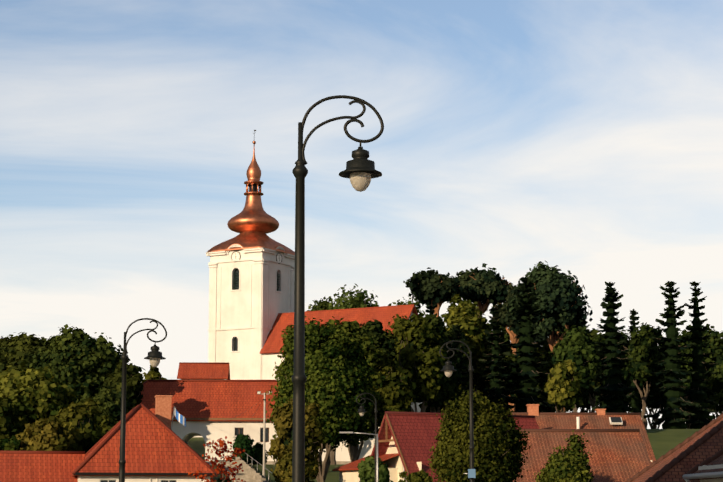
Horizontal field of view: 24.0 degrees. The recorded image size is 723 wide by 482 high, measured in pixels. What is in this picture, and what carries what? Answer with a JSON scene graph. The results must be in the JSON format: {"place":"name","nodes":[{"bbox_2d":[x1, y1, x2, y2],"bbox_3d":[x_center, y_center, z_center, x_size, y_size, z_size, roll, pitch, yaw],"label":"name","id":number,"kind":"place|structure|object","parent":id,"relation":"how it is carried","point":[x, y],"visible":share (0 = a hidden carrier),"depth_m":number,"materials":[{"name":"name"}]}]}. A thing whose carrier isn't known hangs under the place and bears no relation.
{"place":"outdoors","nodes":[
{"label":"outdoors","id":0,"kind":"place"},
{"bbox_2d":[0,0,722,428],"label":"sky","id":1,"kind":"structure","parent":0,"point":[584,138],"materials":[{"name":"blue"}]},
{"bbox_2d":[187,429,699,481],"bbox_3d":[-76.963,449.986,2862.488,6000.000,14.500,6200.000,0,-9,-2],"label":"ground","id":2,"kind":"structure","parent":0,"point":[663,441],"depth_m":187.28,"materials":[{"name":"green plant"}]},
{"bbox_2d":[0,397,18,440],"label":"lime tree","id":3,"kind":"object","parent":2,"relation":"on","point":[9,413],"visible":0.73,"depth_m":120.14,"materials":[{"name":"green plant"}]},
{"bbox_2d":[0,435,20,450],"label":"lime tree","id":4,"kind":"object","parent":2,"relation":"on","point":[9,445],"visible":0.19,"depth_m":116.30,"materials":[{"name":"green plant"}]},
{"bbox_2d":[0,332,48,374],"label":"oak tree","id":5,"kind":"object","parent":2,"relation":"on","point":[15,351],"visible":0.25,"depth_m":165.12,"materials":[{"name":"green plant"}]},
{"bbox_2d":[0,360,78,436],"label":"walnut tree","id":6,"kind":"object","parent":2,"relation":"on","point":[33,395],"visible":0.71,"depth_m":124.43,"materials":[{"name":"green plant"}]},
{"bbox_2d":[15,416,82,450],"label":"walnut tree","id":7,"kind":"object","parent":2,"relation":"on","point":[51,433],"visible":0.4,"depth_m":118.07,"materials":[{"name":"green plant"}]},
{"bbox_2d":[55,397,101,453],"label":"walnut tree","id":8,"kind":"object","parent":2,"relation":"on","point":[80,419],"visible":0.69,"depth_m":122.91,"materials":[{"name":"green plant"}]},
{"bbox_2d":[29,324,130,402],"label":"oak tree","id":9,"kind":"object","parent":2,"relation":"on","point":[79,361],"visible":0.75,"depth_m":158.85,"materials":[{"name":"green plant"}]},
{"bbox_2d":[89,414,118,449],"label":"lime tree","id":10,"kind":"object","parent":2,"relation":"on","point":[107,424],"visible":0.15,"depth_m":123.80,"materials":[{"name":"green plant"}]},
{"bbox_2d":[76,388,133,422],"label":"oak tree","id":11,"kind":"object","parent":2,"relation":"on","point":[110,402],"visible":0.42,"depth_m":145.14,"materials":[{"name":"green plant"}]},
{"bbox_2d":[0,395,218,481],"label":"house","id":12,"kind":"structure","parent":2,"relation":"on","point":[157,449],"depth_m":103.83,"materials":[{"name":"tile"}]},
{"bbox_2d":[171,406,185,429],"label":"flag","id":13,"kind":"object","parent":12,"relation":"attached to","point":[180,418],"visible":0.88,"depth_m":109.28,"materials":[{"name":"blue fabric"}]},
{"bbox_2d":[101,361,143,408],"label":"oak tree","id":14,"kind":"object","parent":2,"relation":"on","point":[134,384],"visible":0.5,"depth_m":155.63,"materials":[{"name":"green plant"}]},
{"bbox_2d":[127,361,144,373],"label":"oak tree","id":15,"kind":"object","parent":2,"relation":"on","point":[139,367],"depth_m":211.37,"materials":[{"name":"green plant"}]},
{"bbox_2d":[119,318,166,481],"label":"lamp","id":16,"kind":"object","parent":2,"relation":"on","point":[154,357],"visible":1,"depth_m":43.08,"materials":[{"name":"metal"}]},
{"bbox_2d":[142,365,167,383],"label":"lime tree","id":17,"kind":"object","parent":2,"relation":"on","point":[153,373],"visible":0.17,"depth_m":182.85,"materials":[{"name":"green plant"}]},
{"bbox_2d":[177,362,229,436],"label":"roof","id":18,"kind":"structure","parent":2,"relation":"on","point":[203,370],"depth_m":195.32,"materials":[{"name":"red tile"}]},
{"bbox_2d":[188,436,245,481],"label":"red sapling","id":19,"kind":"object","parent":2,"relation":"on","point":[221,468],"visible":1,"depth_m":59.65,"materials":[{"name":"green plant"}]},
{"bbox_2d":[207,454,275,481],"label":"stairs","id":20,"kind":"structure","parent":2,"relation":"on","point":[248,474],"depth_m":136.49,"materials":[{"name":"stone"}]},
{"bbox_2d":[231,434,255,463],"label":"bush","id":21,"kind":"object","parent":2,"relation":"on","point":[243,442],"visible":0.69,"depth_m":153.54,"materials":[{"name":"green plant"}]},
{"bbox_2d":[140,379,374,463],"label":"gate building","id":22,"kind":"structure","parent":2,"relation":"on","point":[194,402],"depth_m":163.50,"materials":[{"name":"red tile"}]},
{"bbox_2d":[200,399,262,422],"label":"wires","id":23,"kind":"object","parent":22,"relation":"attached to","point":[236,416],"visible":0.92,"depth_m":146.21,"materials":[{"name":"black metal"}]},
{"bbox_2d":[252,442,268,464],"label":"hedge","id":24,"kind":"object","parent":2,"relation":"on","point":[258,453],"visible":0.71,"depth_m":155.64,"materials":[{"name":"green plant"}]},
{"bbox_2d":[257,391,271,477],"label":"floodlight pole","id":25,"kind":"object","parent":2,"relation":"on","point":[264,417],"visible":0.9,"depth_m":132.59,"materials":[{"name":"metal"}]},
{"bbox_2d":[275,325,293,390],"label":"lime tree","id":26,"kind":"object","parent":2,"relation":"on","point":[288,327],"visible":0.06,"depth_m":140.37,"materials":[{"name":"green plant"}]},
{"bbox_2d":[270,450,320,481],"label":"bush","id":27,"kind":"object","parent":2,"relation":"on","point":[282,472],"visible":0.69,"depth_m":114.63,"materials":[{"name":"green plant"}]},
{"bbox_2d":[268,398,327,461],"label":"walnut tree","id":28,"kind":"object","parent":2,"relation":"on","point":[282,443],"visible":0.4,"depth_m":116.92,"materials":[{"name":"green plant"}]},
{"bbox_2d":[206,130,421,428],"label":"church","id":29,"kind":"structure","parent":2,"relation":"on","point":[251,286],"depth_m":204.17,"materials":[{"name":"white paint"}]},
{"bbox_2d":[307,296,333,310],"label":"birch tree","id":30,"kind":"object","parent":2,"relation":"on","point":[322,305],"visible":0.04,"depth_m":247.06,"materials":[{"name":"green plant"}]},
{"bbox_2d":[265,316,379,481],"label":"lime tree","id":31,"kind":"object","parent":2,"relation":"on","point":[338,376],"visible":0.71,"depth_m":124.60,"materials":[{"name":"green plant"}]},
{"bbox_2d":[326,321,336,464],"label":"lime tree","id":32,"kind":"object","parent":2,"relation":"on","point":[332,457],"depth_m":159.31,"materials":[{"name":"green plant"}]},
{"bbox_2d":[292,95,383,481],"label":"lamp","id":33,"kind":"object","parent":2,"relation":"on","point":[360,172],"visible":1,"depth_m":21.48,"materials":[{"name":"metal"}]},
{"bbox_2d":[317,284,378,309],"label":"birch tree","id":34,"kind":"object","parent":2,"relation":"on","point":[356,301],"visible":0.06,"depth_m":241.87,"materials":[{"name":"green plant"}]},
{"bbox_2d":[329,316,385,461],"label":"lime tree","id":35,"kind":"object","parent":2,"relation":"on","point":[352,328],"visible":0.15,"depth_m":147.29,"materials":[{"name":"green plant"}]},
{"bbox_2d":[357,456,392,481],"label":"bush","id":36,"kind":"object","parent":2,"relation":"on","point":[366,470],"visible":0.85,"depth_m":106.96,"materials":[{"name":"green plant"}]},
{"bbox_2d":[360,319,397,429],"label":"oak tree","id":37,"kind":"object","parent":2,"relation":"on","point":[375,331],"visible":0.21,"depth_m":173.84,"materials":[{"name":"green plant"}]},
{"bbox_2d":[370,354,415,431],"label":"lime tree","id":38,"kind":"object","parent":2,"relation":"on","point":[396,388],"visible":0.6,"depth_m":147.09,"materials":[{"name":"green plant"}]},
{"bbox_2d":[384,314,412,361],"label":"lime tree","id":39,"kind":"object","parent":2,"relation":"on","point":[399,326],"visible":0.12,"depth_m":183.61,"materials":[{"name":"green plant"}]},
{"bbox_2d":[388,296,426,317],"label":"birch tree","id":40,"kind":"object","parent":2,"relation":"on","point":[410,303],"visible":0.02,"depth_m":249.67,"materials":[{"name":"green plant"}]},
{"bbox_2d":[398,469,432,481],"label":"bush","id":41,"kind":"object","parent":2,"relation":"on","point":[421,475],"visible":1,"depth_m":93.52,"materials":[{"name":"green plant"}]},
{"bbox_2d":[395,313,448,411],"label":"lime tree","id":42,"kind":"object","parent":2,"relation":"on","point":[420,359],"visible":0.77,"depth_m":178.95,"materials":[{"name":"green plant"}]},
{"bbox_2d":[425,305,436,316],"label":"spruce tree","id":43,"kind":"object","parent":2,"relation":"on","point":[431,308],"visible":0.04,"depth_m":213.76,"materials":[{"name":"green plant"}]},
{"bbox_2d":[403,267,462,316],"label":"pine tree","id":44,"kind":"object","parent":2,"relation":"on","point":[431,287],"visible":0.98,"depth_m":235.68,"materials":[{"name":"green plant"}]},
{"bbox_2d":[332,411,538,481],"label":"house","id":45,"kind":"structure","parent":2,"relation":"on","point":[406,440],"depth_m":115.83,"materials":[{"name":"red tile"}]},
{"bbox_2d":[418,314,463,412],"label":"oak tree","id":46,"kind":"object","parent":2,"relation":"on","point":[449,389],"visible":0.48,"depth_m":183.81,"materials":[{"name":"green plant"}]},
{"bbox_2d":[451,324,468,412],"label":"spruce tree","id":47,"kind":"object","parent":2,"relation":"on","point":[456,331],"visible":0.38,"depth_m":208.74,"materials":[{"name":"green plant"}]},
{"bbox_2d":[446,326,473,397],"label":"oak tree","id":48,"kind":"object","parent":2,"relation":"on","point":[465,359],"visible":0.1,"depth_m":218.86,"materials":[{"name":"green plant"}]},
{"bbox_2d":[441,294,491,400],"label":"walnut tree","id":49,"kind":"object","parent":2,"relation":"on","point":[468,317],"visible":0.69,"depth_m":223.62,"materials":[{"name":"green plant"}]},
{"bbox_2d":[428,384,530,481],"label":"lime tree","id":50,"kind":"object","parent":2,"relation":"on","point":[499,443],"visible":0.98,"depth_m":82.86,"materials":[{"name":"green plant"}]},
{"bbox_2d":[455,263,509,394],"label":"pine tree","id":51,"kind":"object","parent":2,"relation":"on","point":[484,289],"visible":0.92,"depth_m":241.82,"materials":[{"name":"green plant"}]},
{"bbox_2d":[473,319,514,395],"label":"oak tree","id":52,"kind":"object","parent":2,"relation":"on","point":[480,383],"visible":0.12,"depth_m":226.90,"materials":[{"name":"green plant"}]},
{"bbox_2d":[478,304,518,412],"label":"spruce tree","id":53,"kind":"object","parent":2,"relation":"on","point":[496,389],"visible":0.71,"depth_m":218.99,"materials":[{"name":"green plant"}]},
{"bbox_2d":[487,323,509,341],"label":"oak tree","id":54,"kind":"object","parent":2,"relation":"on","point":[507,336],"depth_m":277.00,"materials":[{"name":"green plant"}]},
{"bbox_2d":[489,282,520,410],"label":"pine tree","id":55,"kind":"object","parent":2,"relation":"on","point":[509,324],"visible":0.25,"depth_m":259.83,"materials":[{"name":"green plant"}]},
{"bbox_2d":[502,341,518,397],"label":"oak tree","id":56,"kind":"object","parent":2,"relation":"on","point":[512,357],"visible":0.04,"depth_m":246.14,"materials":[{"name":"green plant"}]},
{"bbox_2d":[504,342,537,409],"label":"oak tree","id":57,"kind":"object","parent":2,"relation":"on","point":[516,408],"depth_m":264.68,"materials":[{"name":"green plant"}]},
{"bbox_2d":[501,277,554,411],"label":"spruce tree","id":58,"kind":"object","parent":2,"relation":"on","point":[524,380],"visible":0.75,"depth_m":219.59,"materials":[{"name":"green plant"}]},
{"bbox_2d":[503,261,592,411],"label":"pine tree","id":59,"kind":"object","parent":2,"relation":"on","point":[560,303],"visible":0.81,"depth_m":236.18,"materials":[{"name":"green plant"}]},
{"bbox_2d":[519,337,588,411],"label":"oak tree","id":60,"kind":"object","parent":2,"relation":"on","point":[545,347],"visible":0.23,"depth_m":261.57,"materials":[{"name":"green plant"}]},
{"bbox_2d":[544,360,581,411],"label":"walnut tree","id":61,"kind":"object","parent":2,"relation":"on","point":[562,385],"visible":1,"depth_m":186.56,"materials":[{"name":"green plant"}]},
{"bbox_2d":[533,430,597,481],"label":"lime tree","id":62,"kind":"object","parent":2,"relation":"on","point":[569,464],"visible":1,"depth_m":73.48,"materials":[{"name":"green plant"}]},
{"bbox_2d":[547,325,600,411],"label":"oak tree","id":63,"kind":"object","parent":2,"relation":"on","point":[574,345],"visible":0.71,"depth_m":210.08,"materials":[{"name":"green plant"}]},
{"bbox_2d":[511,404,655,481],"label":"old tile houses","id":64,"kind":"structure","parent":2,"relation":"on","point":[619,447],"depth_m":97.54,"materials":[{"name":"red tile"}]},
{"bbox_2d":[579,321,601,411],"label":"oak tree","id":65,"kind":"object","parent":2,"relation":"on","point":[592,333],"visible":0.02,"depth_m":274.19,"materials":[{"name":"green plant"}]},
{"bbox_2d":[578,342,621,411],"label":"oak tree","id":66,"kind":"object","parent":2,"relation":"on","point":[588,392],"visible":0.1,"depth_m":249.57,"materials":[{"name":"green plant"}]},
{"bbox_2d":[591,281,634,412],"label":"spruce tree","id":67,"kind":"object","parent":2,"relation":"on","point":[613,388],"visible":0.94,"depth_m":222.30,"materials":[{"name":"green plant"}]},
{"bbox_2d":[582,329,655,412],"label":"oak tree","id":68,"kind":"object","parent":2,"relation":"on","point":[626,382],"visible":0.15,"depth_m":257.69,"materials":[{"name":"green plant"}]},
{"bbox_2d":[625,309,653,413],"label":"spruce tree","id":69,"kind":"object","parent":2,"relation":"on","point":[635,404],"visible":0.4,"depth_m":245.13,"materials":[{"name":"green plant"}]},
{"bbox_2d":[620,322,665,428],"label":"oak tree","id":70,"kind":"object","parent":2,"relation":"on","point":[645,353],"visible":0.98,"depth_m":234.51,"materials":[{"name":"green plant"}]},
{"bbox_2d":[641,336,665,428],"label":"oak tree","id":71,"kind":"object","parent":2,"relation":"on","point":[658,395],"visible":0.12,"depth_m":266.44,"materials":[{"name":"green plant"}]},
{"bbox_2d":[643,281,702,428],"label":"spruce tree","id":72,"kind":"object","parent":2,"relation":"on","point":[674,412],"visible":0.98,"depth_m":226.76,"materials":[{"name":"green plant"}]},
{"bbox_2d":[626,413,722,481],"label":"roof","id":73,"kind":"structure","parent":2,"relation":"on","point":[685,456],"depth_m":50.95,"materials":[{"name":"brown tile"}]},
{"bbox_2d":[660,332,715,400],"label":"oak tree","id":74,"kind":"object","parent":2,"relation":"on","point":[687,367],"visible":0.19,"depth_m":252.50,"materials":[{"name":"green plant"}]},
{"bbox_2d":[678,325,718,428],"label":"oak tree","id":75,"kind":"object","parent":2,"relation":"on","point":[686,406],"depth_m":271.25,"materials":[{"name":"green plant"}]},
{"bbox_2d":[680,281,718,428],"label":"spruce tree","id":76,"kind":"object","parent":2,"relation":"on","point":[698,392],"visible":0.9,"depth_m":232.29,"materials":[{"name":"green plant"}]},
{"bbox_2d":[683,449,722,481],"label":"cream house","id":77,"kind":"structure","parent":2,"relation":"on","point":[709,469],"depth_m":47.72,"materials":[{"name":"tile"}]},
{"bbox_2d":[687,324,722,419],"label":"oak tree","id":78,"kind":"object","parent":2,"relation":"on","point":[715,342],"visible":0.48,"depth_m":253.80,"materials":[{"name":"green plant"}]},
{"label":"road","id":79,"kind":"structure","parent":0,"visible":0},
{"bbox_2d":[339,432,378,481],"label":"street light","id":80,"kind":"object","parent":79,"relation":"on","point":[377,474],"visible":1,"depth_m":80.12,"materials":[{"name":"silver metal"}]},
{"bbox_2d":[356,393,377,481],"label":"lamp","id":81,"kind":"object","parent":79,"relation":"on","point":[361,410],"visible":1,"depth_m":91.29,"materials":[{"name":"metal"}]},
{"bbox_2d":[439,340,473,481],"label":"lamp","id":82,"kind":"object","parent":79,"relation":"on","point":[448,368],"visible":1,"depth_m":57.80,"materials":[{"name":"metal"}]},
{"bbox_2d":[463,469,475,477],"bbox_3d":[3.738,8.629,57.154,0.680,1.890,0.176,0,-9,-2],"label":"sign on lamp","id":83,"kind":"object","parent":82,"relation":"attached to","point":[471,473],"visible":1,"depth_m":57.19,"materials":[{"name":"blue metal"}]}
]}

